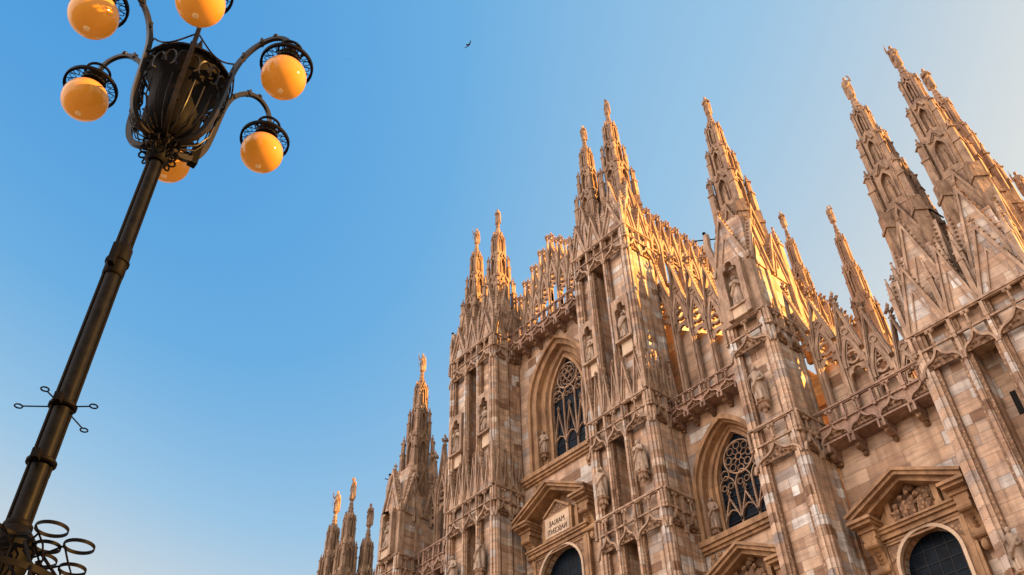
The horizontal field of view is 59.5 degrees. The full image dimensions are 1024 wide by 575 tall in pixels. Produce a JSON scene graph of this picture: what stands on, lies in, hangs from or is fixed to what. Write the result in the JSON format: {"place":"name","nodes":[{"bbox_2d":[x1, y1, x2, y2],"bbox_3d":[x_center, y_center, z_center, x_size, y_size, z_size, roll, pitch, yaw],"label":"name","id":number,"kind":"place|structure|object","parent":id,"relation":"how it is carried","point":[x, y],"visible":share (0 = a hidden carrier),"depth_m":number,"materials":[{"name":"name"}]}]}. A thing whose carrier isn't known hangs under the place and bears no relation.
{"place":"outdoors","nodes":[
{"label":"outdoors","id":0,"kind":"place"},
{"bbox_2d":[0,0,312,574],"bbox_3d":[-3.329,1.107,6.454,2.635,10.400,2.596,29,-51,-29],"label":"street lamp","id":1,"kind":"object","parent":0,"point":[188,86],"visible":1,"depth_m":8.70,"materials":[{"name":"brown metal"}]},
{"bbox_2d":[0,0,1023,574],"label":"sky","id":2,"kind":"structure","parent":0,"point":[263,339],"materials":[{"name":"blue"}]},
{"bbox_2d":[317,46,1023,574],"bbox_3d":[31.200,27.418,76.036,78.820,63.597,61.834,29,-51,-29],"label":"cathedral","id":3,"kind":"structure","parent":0,"point":[629,408],"depth_m":49.41,"materials":[{"name":"stone"}]},
{"bbox_2d":[520,334,590,492],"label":"window","id":4,"kind":"structure","parent":3,"relation":"in","point":[556,427],"depth_m":63.32,"materials":[{"name":"stone"}]},
{"bbox_2d":[692,414,772,565],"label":"window","id":5,"kind":"structure","parent":3,"relation":"in","point":[730,506],"depth_m":48.42,"materials":[{"name":"stone"}]}
]}

